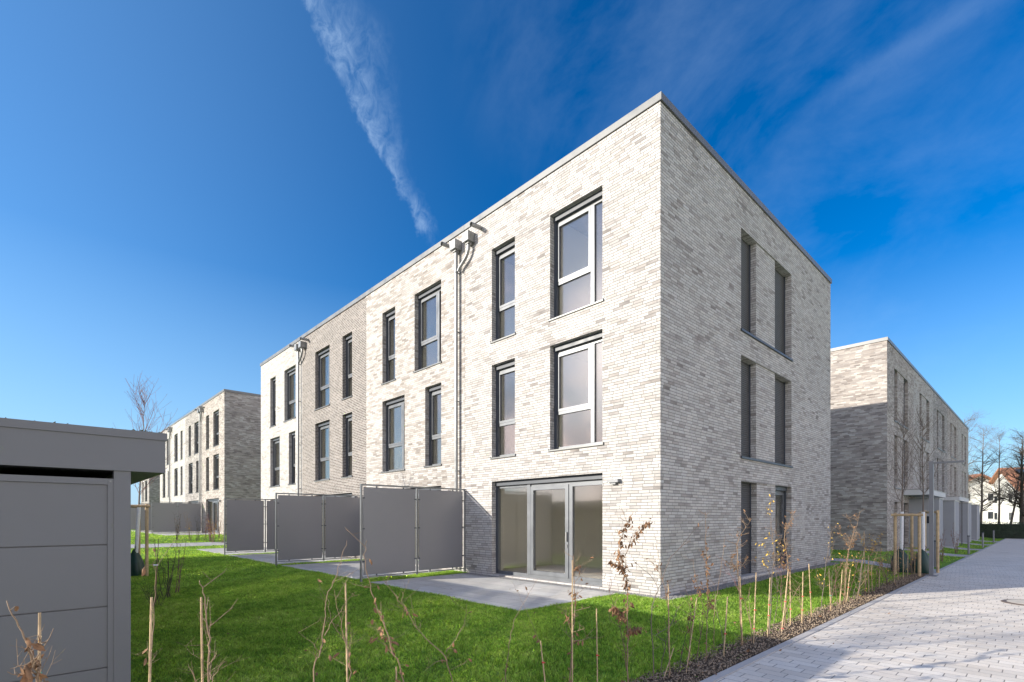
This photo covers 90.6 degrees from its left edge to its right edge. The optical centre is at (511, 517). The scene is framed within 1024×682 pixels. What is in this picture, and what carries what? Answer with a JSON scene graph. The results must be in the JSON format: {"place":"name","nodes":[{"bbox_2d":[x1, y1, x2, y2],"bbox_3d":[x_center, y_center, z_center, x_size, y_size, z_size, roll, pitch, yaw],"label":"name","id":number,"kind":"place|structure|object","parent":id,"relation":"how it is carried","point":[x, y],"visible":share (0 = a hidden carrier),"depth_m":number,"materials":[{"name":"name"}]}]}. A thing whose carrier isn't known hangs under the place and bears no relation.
{"place":"outdoors","nodes":[
{"label":"outdoors","id":0,"kind":"place"},
{"bbox_2d":[131,542,223,547],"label":"path","id":1,"kind":"structure","parent":0,"point":[182,544],"depth_m":27.34,"materials":[{"name":"grey concrete"}]},
{"bbox_2d":[0,0,1023,504],"label":"sky","id":2,"kind":"structure","parent":0,"point":[189,189],"materials":[{"name":"blue"}]},
{"bbox_2d":[131,529,1002,681],"bbox_3d":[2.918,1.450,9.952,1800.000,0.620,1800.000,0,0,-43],"label":"lawn ground","id":3,"kind":"structure","parent":0,"point":[593,675],"depth_m":7.48,"materials":[{"name":"plant"}]},
{"bbox_2d":[0,417,166,681],"bbox_3d":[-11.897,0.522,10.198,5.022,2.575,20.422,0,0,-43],"label":"garden shed","id":4,"kind":"structure","parent":3,"relation":"on","point":[65,530],"depth_m":4.09,"materials":[{"name":"metal"}]},
{"bbox_2d":[131,508,136,528],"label":"privacy screen","id":5,"kind":"object","parent":3,"relation":"on","point":[133,517],"visible":0.02,"depth_m":45.69,"materials":[{"name":"metal"}]},
{"bbox_2d":[131,546,144,576],"bbox_3d":[-10.928,1.231,14.718,0.451,0.921,0.569,0,0,-43],"label":"watering bag","id":6,"kind":"object","parent":3,"relation":"on","point":[137,564],"visible":0.7,"depth_m":14.58,"materials":[{"name":"plastic"}]},
{"bbox_2d":[131,504,149,575],"bbox_3d":[-10.859,0.693,14.564,0.641,2.185,1.156,0,0,-43],"label":"tree stake frame","id":7,"kind":"object","parent":3,"relation":"on","point":[146,506],"visible":0.38,"depth_m":14.37,"materials":[{"name":"brown wood"}]},
{"bbox_2d":[141,475,159,503],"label":"terraced house","id":8,"kind":"structure","parent":3,"relation":"on","point":[150,494],"depth_m":60.27,"materials":[{"name":"grey brick"}]},
{"bbox_2d":[134,577,169,605],"bbox_3d":[-6.758,1.422,9.625,0.427,0.597,0.560,0,0,28],"label":"bare shrub","id":9,"kind":"object","parent":3,"relation":"on","point":[148,594],"visible":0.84,"depth_m":9.61,"materials":[{"name":"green plant"}]},
{"bbox_2d":[140,503,178,530],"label":"privacy screen","id":10,"kind":"object","parent":3,"relation":"on","point":[142,521],"visible":0.11,"depth_m":41.43,"materials":[{"name":"metal"}]},
{"bbox_2d":[113,373,208,552],"bbox_3d":[-10.555,-1.236,15.013,2.711,5.936,1.926,0,0,35],"label":"young tree","id":11,"kind":"object","parent":3,"relation":"on","point":[138,511],"visible":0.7,"depth_m":14.70,"materials":[{"name":"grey plant"}]},
{"bbox_2d":[147,537,179,597],"bbox_3d":[-7.217,1.044,10.578,0.513,1.340,0.439,0,0,0],"label":"bare shrub","id":12,"kind":"object","parent":3,"relation":"on","point":[168,583],"visible":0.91,"depth_m":10.55,"materials":[{"name":"brown plant"}]},
{"bbox_2d":[160,425,170,502],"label":"terraced house","id":13,"kind":"structure","parent":3,"relation":"on","point":[165,487],"depth_m":49.33,"materials":[{"name":"brick"}]},
{"bbox_2d":[168,415,184,530],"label":"terraced house","id":14,"kind":"structure","parent":3,"relation":"on","point":[177,431],"depth_m":45.27,"materials":[{"name":"brick"}]},
{"bbox_2d":[152,502,201,532],"bbox_3d":[-24.943,0.030,37.833,3.200,2.440,0.044,0,0,-43],"label":"privacy screen","id":15,"kind":"object","parent":3,"relation":"on","point":[164,516],"visible":0.86,"depth_m":37.77,"materials":[{"name":"metal"}]},
{"bbox_2d":[173,535,185,592],"bbox_3d":[-7.418,1.036,11.312,0.251,1.344,0.349,0,0,-43],"label":"bare shrub","id":16,"kind":"object","parent":3,"relation":"on","point":[183,558],"visible":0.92,"depth_m":11.29,"materials":[{"name":"plant"}]},
{"bbox_2d":[185,404,201,532],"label":"terraced house","id":17,"kind":"structure","parent":3,"relation":"on","point":[193,464],"depth_m":41.05,"materials":[{"name":"brick"}]},
{"bbox_2d":[199,389,260,534],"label":"terraced house","id":18,"kind":"structure","parent":3,"relation":"on","point":[231,448],"depth_m":35.51,"materials":[{"name":"brick"}]},
{"bbox_2d":[208,498,218,532],"bbox_3d":[-21.589,-0.159,36.902,0.155,2.479,3.640,0,0,-43],"label":"terrace door","id":19,"kind":"structure","parent":18,"relation":"in","point":[214,501],"depth_m":37.21,"materials":[{"name":"metal"}]},
{"bbox_2d":[198,548,277,554],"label":"terrace","id":20,"kind":"structure","parent":3,"relation":"on","point":[217,550],"depth_m":23.32,"materials":[{"name":"concrete"}]},
{"bbox_2d":[224,498,277,554],"bbox_3d":[-10.745,0.390,22.081,3.200,2.440,0.044,0,0,-43],"label":"privacy screen","id":21,"kind":"object","parent":3,"relation":"on","point":[244,525],"visible":0.6,"depth_m":21.61,"materials":[{"name":"metal"}]},
{"bbox_2d":[260,335,301,546],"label":"terraced house","id":22,"kind":"structure","parent":3,"relation":"on","point":[281,420],"depth_m":25.22,"materials":[{"name":"brick"}]},
{"bbox_2d":[269,378,275,427],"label":"window","id":23,"kind":"structure","parent":22,"relation":"in","point":[274,380],"depth_m":26.38,"materials":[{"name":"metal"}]},
{"bbox_2d":[269,437,279,487],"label":"window","id":24,"kind":"structure","parent":22,"relation":"in","point":[277,440],"depth_m":26.38,"materials":[{"name":"metal"}]},
{"bbox_2d":[283,366,295,422],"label":"window","id":25,"kind":"structure","parent":22,"relation":"in","point":[292,371],"depth_m":24.90,"materials":[{"name":"metal"}]},
{"bbox_2d":[288,432,295,484],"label":"window","id":26,"kind":"structure","parent":22,"relation":"in","point":[292,434],"depth_m":24.47,"materials":[{"name":"metal"}]},
{"bbox_2d":[229,553,345,563],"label":"terrace","id":27,"kind":"structure","parent":3,"relation":"on","point":[269,557],"depth_m":19.28,"materials":[{"name":"grey concrete"}]},
{"bbox_2d":[275,493,359,565],"bbox_3d":[-6.556,0.390,17.647,3.200,2.440,0.044,0,0,-43],"label":"privacy screen","id":28,"kind":"object","parent":3,"relation":"on","point":[300,525],"visible":0.84,"depth_m":17.47,"materials":[{"name":"metal"}]},
{"bbox_2d":[297,293,365,558],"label":"terraced house","id":29,"kind":"structure","parent":3,"relation":"on","point":[332,347],"depth_m":20.64,"materials":[{"name":"brick"}]},
{"bbox_2d":[314,347,329,410],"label":"window","id":30,"kind":"structure","parent":29,"relation":"in","point":[326,352],"depth_m":22.17,"materials":[{"name":"metal"}]},
{"bbox_2d":[314,421,329,481],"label":"window","id":31,"kind":"structure","parent":29,"relation":"in","point":[320,428],"depth_m":22.17,"materials":[{"name":"metal"}]},
{"bbox_2d":[341,334,352,400],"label":"window","id":32,"kind":"structure","parent":29,"relation":"in","point":[348,339],"depth_m":20.24,"materials":[{"name":"metal"}]},
{"bbox_2d":[341,413,352,477],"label":"window","id":33,"kind":"structure","parent":29,"relation":"in","point":[348,417],"depth_m":20.24,"materials":[{"name":"metal"}]},
{"bbox_2d":[281,561,437,578],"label":"terrace","id":34,"kind":"structure","parent":3,"relation":"on","point":[351,567],"depth_m":15.46,"materials":[{"name":"grey concrete"}]},
{"bbox_2d":[360,484,464,581],"bbox_3d":[-2.503,0.390,13.359,3.200,2.440,0.044,0,0,-43],"label":"privacy screen","id":35,"kind":"object","parent":3,"relation":"on","point":[387,525],"visible":0.97,"depth_m":13.20,"materials":[{"name":"metal"}]},
{"bbox_2d":[365,225,464,570],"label":"terraced house","id":36,"kind":"structure","parent":3,"relation":"on","point":[415,371],"depth_m":16.44,"materials":[{"name":"brick"}]},
{"bbox_2d":[381,309,395,384],"bbox_3d":[-4.183,-5.944,17.639,0.312,2.531,0.941,0,0,-43],"label":"window","id":37,"kind":"structure","parent":36,"relation":"in","point":[388,316],"depth_m":17.93,"materials":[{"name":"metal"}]},
{"bbox_2d":[381,396,404,472],"bbox_3d":[-3.977,-2.838,17.421,0.312,2.521,1.541,0,0,-43],"label":"window","id":38,"kind":"structure","parent":36,"relation":"in","point":[395,403],"depth_m":17.63,"materials":[{"name":"metal"}]},
{"bbox_2d":[413,283,441,372],"bbox_3d":[-2.555,-5.944,15.917,0.312,2.531,1.541,0,0,-43],"label":"window","id":39,"kind":"structure","parent":36,"relation":"in","point":[435,291],"depth_m":16.04,"materials":[{"name":"metal"}]},
{"bbox_2d":[424,384,441,467],"bbox_3d":[-2.346,-2.838,15.695,0.312,2.521,0.931,0,0,-43],"label":"window","id":40,"kind":"structure","parent":36,"relation":"in","point":[433,391],"depth_m":15.98,"materials":[{"name":"metal"}]},
{"bbox_2d":[370,573,616,610],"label":"terrace","id":41,"kind":"structure","parent":3,"relation":"on","point":[499,592],"depth_m":10.77,"materials":[{"name":"grey concrete"}]},
{"bbox_2d":[501,579,539,681],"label":"hedge sapling","id":42,"kind":"object","parent":3,"relation":"in","point":[534,636],"visible":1,"depth_m":3.93,"materials":[{"name":"brown plant"}]},
{"bbox_2d":[166,575,940,677],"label":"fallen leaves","id":43,"kind":"object","parent":3,"relation":"on","point":[667,632],"visible":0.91,"depth_m":8.62,"materials":[{"name":"brown plant"}]},
{"bbox_2d":[457,91,831,596],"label":"terraced house","id":44,"kind":"structure","parent":3,"relation":"on","point":[648,283],"depth_m":12.21,"materials":[{"name":"brick"}]},
{"bbox_2d":[490,240,515,343],"bbox_3d":[-0.148,-5.944,13.369,0.312,2.531,0.971,0,0,-43],"label":"window","id":45,"kind":"structure","parent":44,"relation":"in","point":[500,255],"depth_m":13.66,"materials":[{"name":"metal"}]},
{"bbox_2d":[490,360,515,458],"bbox_3d":[-0.148,-2.838,13.369,0.312,2.521,0.971,0,0,-43],"label":"window","id":46,"kind":"structure","parent":44,"relation":"in","point":[509,367],"depth_m":13.66,"materials":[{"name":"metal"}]},
{"bbox_2d":[495,473,601,585],"bbox_3d":[0.850,0.260,12.428,0.155,2.479,3.640,0,0,-43],"label":"terrace door","id":47,"kind":"structure","parent":44,"relation":"in","point":[590,479],"depth_m":12.45,"materials":[{"name":"metal"}]},
{"bbox_2d":[548,190,603,321],"bbox_3d":[1.518,-5.944,11.607,0.312,2.531,1.601,0,0,-43],"label":"window","id":48,"kind":"structure","parent":44,"relation":"in","point":[590,209],"depth_m":11.66,"materials":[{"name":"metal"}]},
{"bbox_2d":[548,331,603,451],"bbox_3d":[1.518,-2.838,11.607,0.312,2.521,1.601,0,0,-43],"label":"window","id":49,"kind":"structure","parent":44,"relation":"in","point":[584,343],"depth_m":11.65,"materials":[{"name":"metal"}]},
{"bbox_2d":[775,486,786,567],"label":"window","id":50,"kind":"structure","parent":44,"relation":"in","point":[781,491],"depth_m":15.11,"materials":[{"name":"metal"}]},
{"bbox_2d":[462,562,837,599],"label":"pebbles","id":51,"kind":"object","parent":3,"relation":"on","point":[747,581],"visible":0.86,"depth_m":11.90,"materials":[{"name":"grey gravel"}]},
{"bbox_2d":[624,573,925,681],"bbox_3d":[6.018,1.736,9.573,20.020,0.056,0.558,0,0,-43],"label":"bark mulch","id":52,"kind":"object","parent":3,"relation":"on","point":[817,614],"visible":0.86,"depth_m":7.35,"materials":[{"name":"brown wood"}]},
{"bbox_2d":[6,600,65,681],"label":"hedge sapling","id":53,"kind":"object","parent":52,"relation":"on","point":[27,672],"visible":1,"depth_m":2.06,"materials":[{"name":"brown plant"}]},
{"bbox_2d":[38,613,41,681],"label":"bamboo cane","id":54,"kind":"object","parent":52,"relation":"on","point":[39,625],"visible":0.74,"depth_m":2.10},
{"bbox_2d":[148,597,152,681],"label":"bamboo cane","id":55,"kind":"object","parent":52,"relation":"on","point":[150,639],"visible":0.95,"depth_m":2.31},
{"bbox_2d":[129,533,185,665],"bbox_3d":[-1.635,0.927,2.303,0.256,1.726,0.156,0,0,22],"label":"hedge sapling","id":56,"kind":"object","parent":52,"relation":"on","point":[143,574],"visible":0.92,"depth_m":2.33,"materials":[{"name":"brown plant"}]},
{"bbox_2d":[200,597,203,681],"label":"bamboo cane","id":57,"kind":"object","parent":52,"relation":"on","point":[201,630],"visible":0.96,"depth_m":2.51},
{"bbox_2d":[175,568,245,681],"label":"hedge sapling","id":58,"kind":"object","parent":52,"relation":"on","point":[208,675],"visible":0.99,"depth_m":2.50,"materials":[{"name":"brown plant"}]},
{"bbox_2d":[300,545,361,681],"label":"hedge sapling","id":59,"kind":"object","parent":52,"relation":"on","point":[319,580],"visible":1,"depth_m":2.91,"materials":[{"name":"brown plant"}]},
{"bbox_2d":[321,572,368,681],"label":"hedge sapling","id":60,"kind":"object","parent":52,"relation":"on","point":[337,654],"visible":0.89,"depth_m":3.05,"materials":[{"name":"brown plant"}]},
{"bbox_2d":[345,583,347,681],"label":"bamboo cane","id":61,"kind":"object","parent":52,"relation":"on","point":[346,633],"visible":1,"depth_m":2.96,"materials":[{"name":"wood"}]},
{"bbox_2d":[347,530,408,681],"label":"hedge sapling","id":62,"kind":"object","parent":52,"relation":"on","point":[382,633],"visible":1,"depth_m":3.16,"materials":[{"name":"brown plant"}]},
{"bbox_2d":[383,571,471,681],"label":"hedge sapling","id":63,"kind":"object","parent":52,"relation":"on","point":[416,615],"visible":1,"depth_m":3.40,"materials":[{"name":"brown plant"}]},
{"bbox_2d":[572,560,572,681],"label":"bamboo cane","id":64,"kind":"object","parent":52,"relation":"on","point":[572,620],"visible":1,"depth_m":4.37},
{"bbox_2d":[558,548,604,681],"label":"hedge sapling","id":65,"kind":"object","parent":52,"relation":"on","point":[567,617],"visible":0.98,"depth_m":4.42,"materials":[{"name":"brown plant"}]},
{"bbox_2d":[608,507,652,681],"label":"hedge sapling","id":66,"kind":"object","parent":52,"relation":"on","point":[619,566],"visible":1,"depth_m":4.96,"materials":[{"name":"brown plant"}]},
{"bbox_2d":[645,547,676,677],"bbox_3d":[1.605,1.032,5.452,0.452,1.517,0.166,0,0,-40],"label":"hedge sapling","id":67,"kind":"object","parent":52,"relation":"on","point":[668,608],"visible":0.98,"depth_m":5.53,"materials":[{"name":"brown plant"}]},
{"bbox_2d":[633,515,709,681],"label":"hedge sapling","id":68,"kind":"object","parent":52,"relation":"on","point":[654,599],"visible":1,"depth_m":5.34,"materials":[{"name":"brown plant"}]},
{"bbox_2d":[670,587,702,673],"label":"hedge sapling","id":69,"kind":"object","parent":52,"relation":"on","point":[690,616],"visible":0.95,"depth_m":5.87,"materials":[{"name":"brown plant"}]},
{"bbox_2d":[681,511,719,660],"bbox_3d":[2.321,0.844,6.088,0.706,1.895,0.298,0,0,-43],"label":"hedge sapling","id":70,"kind":"object","parent":52,"relation":"on","point":[708,590],"visible":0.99,"depth_m":6.12,"materials":[{"name":"brown plant"}]},
{"bbox_2d":[718,509,755,644],"bbox_3d":[3.035,0.835,6.794,0.993,1.920,0.355,0,0,-43],"label":"hedge sapling","id":71,"kind":"object","parent":52,"relation":"on","point":[732,556],"visible":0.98,"depth_m":6.83,"materials":[{"name":"brown plant"}]},
{"bbox_2d":[753,572,756,643],"bbox_3d":[3.392,1.282,7.078,0.111,1.038,0.035,0,0,-43],"label":"bamboo cane","id":72,"kind":"object","parent":52,"relation":"on","point":[754,608],"visible":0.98,"depth_m":7.08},
{"bbox_2d":[755,494,785,632],"bbox_3d":[3.954,0.713,7.684,0.333,2.156,1.126,0,0,42],"label":"hedge sapling","id":73,"kind":"object","parent":52,"relation":"on","point":[774,559],"visible":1,"depth_m":7.67,"materials":[{"name":"brown plant"}]},
{"bbox_2d":[765,509,799,627],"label":"hedge sapling","id":74,"kind":"object","parent":52,"relation":"on","point":[784,539],"visible":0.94,"depth_m":8.07,"materials":[{"name":"brown plant"}]},
{"bbox_2d":[814,523,841,613],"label":"hedge sapling","id":75,"kind":"object","parent":52,"relation":"on","point":[825,568],"visible":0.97,"depth_m":9.44,"materials":[{"name":"brown plant"}]},
{"bbox_2d":[835,510,862,603],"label":"hedge sapling","id":76,"kind":"object","parent":52,"relation":"on","point":[848,551],"visible":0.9,"depth_m":10.47,"materials":[{"name":"brown plant"}]},
{"bbox_2d":[841,514,860,597],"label":"hedge sapling","id":77,"kind":"object","parent":52,"relation":"on","point":[853,543],"visible":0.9,"depth_m":10.56,"materials":[{"name":"brown plant"}]},
{"bbox_2d":[851,530,875,596],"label":"hedge sapling","id":78,"kind":"object","parent":52,"relation":"on","point":[859,581],"visible":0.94,"depth_m":11.17,"materials":[{"name":"brown plant"}]},
{"bbox_2d":[862,531,900,583],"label":"hedge sapling","id":79,"kind":"object","parent":52,"relation":"on","point":[880,551],"visible":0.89,"depth_m":12.62,"materials":[{"name":"brown plant"}]},
{"bbox_2d":[912,546,928,573],"bbox_3d":[12.954,1.310,16.014,0.451,0.921,0.578,0,0,-43],"label":"watering bag","id":80,"kind":"object","parent":52,"relation":"on","point":[924,562],"visible":0.66,"depth_m":15.87,"materials":[{"name":"plastic"}]},
{"bbox_2d":[896,410,951,550],"bbox_3d":[13.048,-0.868,15.986,1.361,5.357,1.564,0,0,-23],"label":"young tree","id":81,"kind":"object","parent":52,"relation":"on","point":[923,517],"visible":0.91,"depth_m":15.98,"materials":[{"name":"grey plant"}]},
{"bbox_2d":[700,538,1006,681],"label":"path edging","id":82,"kind":"object","parent":3,"relation":"on","point":[734,668],"visible":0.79,"depth_m":7.49,"materials":[{"name":"concrete"}]},
{"bbox_2d":[831,337,913,551],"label":"terraced house","id":83,"kind":"structure","parent":3,"relation":"on","point":[871,387],"depth_m":24.26,"materials":[{"name":"brick"}]},
{"bbox_2d":[890,545,910,572],"bbox_3d":[12.434,1.304,16.209,0.448,0.922,0.569,0,0,-43],"label":"watering bag","id":84,"kind":"object","parent":3,"relation":"on","point":[900,565],"visible":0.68,"depth_m":16.06,"materials":[{"name":"plastic"}]},
{"bbox_2d":[879,409,929,549],"bbox_3d":[12.364,-0.840,16.082,1.403,5.289,1.396,0,0,-43],"label":"young tree","id":85,"kind":"object","parent":3,"relation":"on","point":[902,517],"visible":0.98,"depth_m":16.15,"materials":[{"name":"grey plant"}]},
{"bbox_2d":[891,513,922,575],"bbox_3d":[12.556,0.852,15.921,1.790,2.017,0.767,0,0,-43],"label":"tree stake frame","id":86,"kind":"object","parent":3,"relation":"on","point":[911,515],"visible":0.77,"depth_m":15.56,"materials":[{"name":"brown wood"}]},
{"bbox_2d":[913,367,933,497],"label":"terraced house","id":87,"kind":"structure","parent":3,"relation":"on","point":[923,389],"depth_m":29.91,"materials":[{"name":"brick"}]},
{"bbox_2d":[904,489,945,497],"bbox_3d":[22.648,-1.325,27.729,6.140,0.290,1.020,0,0,-43],"label":"porch canopy","id":88,"kind":"object","parent":87,"relation":"attached to","point":[918,493],"visible":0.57,"depth_m":25.98,"materials":[{"name":"metal"}]},
{"bbox_2d":[909,498,943,549],"bbox_3d":[22.081,0.391,27.018,1.560,2.860,1.275,0,0,-43],"label":"porch box","id":89,"kind":"object","parent":3,"relation":"on","point":[915,505],"visible":0.59,"depth_m":26.67,"materials":[{"name":"metal"}]},
{"bbox_2d":[919,510,938,572],"bbox_3d":[13.561,0.805,16.449,0.151,2.110,0.680,0,0,-1],"label":"tree stake frame","id":90,"kind":"object","parent":3,"relation":"on","point":[937,540],"visible":0.53,"depth_m":16.17,"materials":[{"name":"brown wood"}]},
{"bbox_2d":[933,389,947,495],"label":"terraced house","id":91,"kind":"structure","parent":3,"relation":"on","point":[940,405],"depth_m":34.90,"materials":[{"name":"brick"}]},
{"bbox_2d":[943,496,968,501],"bbox_3d":[31.769,-1.325,36.349,5.840,0.290,1.020,0,0,-43],"label":"porch canopy","id":92,"kind":"object","parent":91,"relation":"attached to","point":[960,499],"visible":0.75,"depth_m":34.41,"materials":[{"name":"metal"}]},
{"bbox_2d":[943,500,959,546],"bbox_3d":[26.080,0.391,30.722,2.460,2.860,1.385,0,0,-43],"label":"porch box","id":93,"kind":"object","parent":3,"relation":"on","point":[950,512],"visible":0.45,"depth_m":29.64,"materials":[{"name":"metal"}]},
{"bbox_2d":[947,405,958,495],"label":"terraced house","id":94,"kind":"structure","parent":3,"relation":"on","point":[952,448],"depth_m":39.48,"materials":[{"name":"brick"}]},
{"bbox_2d":[958,417,968,502],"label":"terraced house","id":95,"kind":"structure","parent":3,"relation":"on","point":[963,428],"depth_m":44.10,"materials":[{"name":"brick"}]},
{"bbox_2d":[959,503,971,542],"bbox_3d":[31.313,0.391,35.667,2.460,2.860,1.385,0,0,-43],"label":"porch box","id":96,"kind":"object","parent":3,"relation":"on","point":[966,519],"visible":0.43,"depth_m":34.52,"materials":[{"name":"metal"}]},
{"bbox_2d":[971,504,979,539],"bbox_3d":[35.892,0.391,39.994,2.460,2.860,1.385,0,0,-43],"label":"porch box","id":97,"kind":"object","parent":3,"relation":"on","point":[975,521],"visible":0.41,"depth_m":38.83,"materials":[{"name":"metal"}]},
{"bbox_2d":[964,406,993,502],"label":"bare tree","id":98,"kind":"object","parent":3,"relation":"on","point":[969,495],"visible":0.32,"depth_m":63.07,"materials":[{"name":"grey plant"}]},
{"bbox_2d":[968,474,992,523],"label":"gabled house","id":99,"kind":"structure","parent":3,"relation":"on","point":[987,515],"depth_m":75.89,"materials":[{"name":"paint"}]},
{"bbox_2d":[968,422,1016,523],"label":"bare tree","id":100,"kind":"object","parent":3,"relation":"on","point":[995,500],"visible":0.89,"depth_m":49.80,"materials":[{"name":"grey plant"}]},
{"bbox_2d":[973,429,1023,523],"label":"bare tree","id":101,"kind":"object","parent":3,"relation":"on","point":[998,487],"visible":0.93,"depth_m":48.99,"materials":[{"name":"grey plant"}]},
{"bbox_2d":[980,521,1023,538],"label":"clipped hedge","id":102,"kind":"object","parent":3,"relation":"on","point":[1010,531],"visible":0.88,"depth_m":43.60,"materials":[{"name":"green plant"}]},
{"bbox_2d":[983,429,1023,523],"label":"bare tree","id":103,"kind":"object","parent":3,"relation":"on","point":[1020,494],"visible":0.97,"depth_m":48.00,"materials":[{"name":"brown plant"}]},
{"bbox_2d":[993,435,1023,523],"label":"bare tree","id":104,"kind":"object","parent":3,"relation":"on","point":[1012,517],"visible":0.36,"depth_m":49.95,"materials":[{"name":"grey plant"}]},
{"bbox_2d":[715,538,1023,681],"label":"paved path","id":105,"kind":"structure","parent":0,"point":[963,623],"depth_m":7.42,"materials":[{"name":"grey concrete"}]},
{"bbox_2d":[925,460,964,575],"bbox_3d":[12.864,0.015,15.078,0.280,3.450,0.890,0,0,-43],"label":"street lamp","id":106,"kind":"object","parent":105,"relation":"on","point":[931,518],"visible":1,"depth_m":15.26,"materials":[{"name":"metal"}]},
{"bbox_2d":[1001,599,1023,605],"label":"manhole cover","id":107,"kind":"object","parent":105,"relation":"in","point":[1016,601],"visible":1,"depth_m":10.50,"materials":[{"name":"metal"}]},
{"bbox_2d":[831,558,935,571],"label":"cross path","id":108,"kind":"structure","parent":0,"point":[851,560],"depth_m":18.36,"materials":[{"name":"concrete"}]},
{"bbox_2d":[990,467,1023,523],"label":"gabled house","id":109,"kind":"structure","parent":0,"point":[1005,513],"depth_m":72.49,"materials":[{"name":"paint"}]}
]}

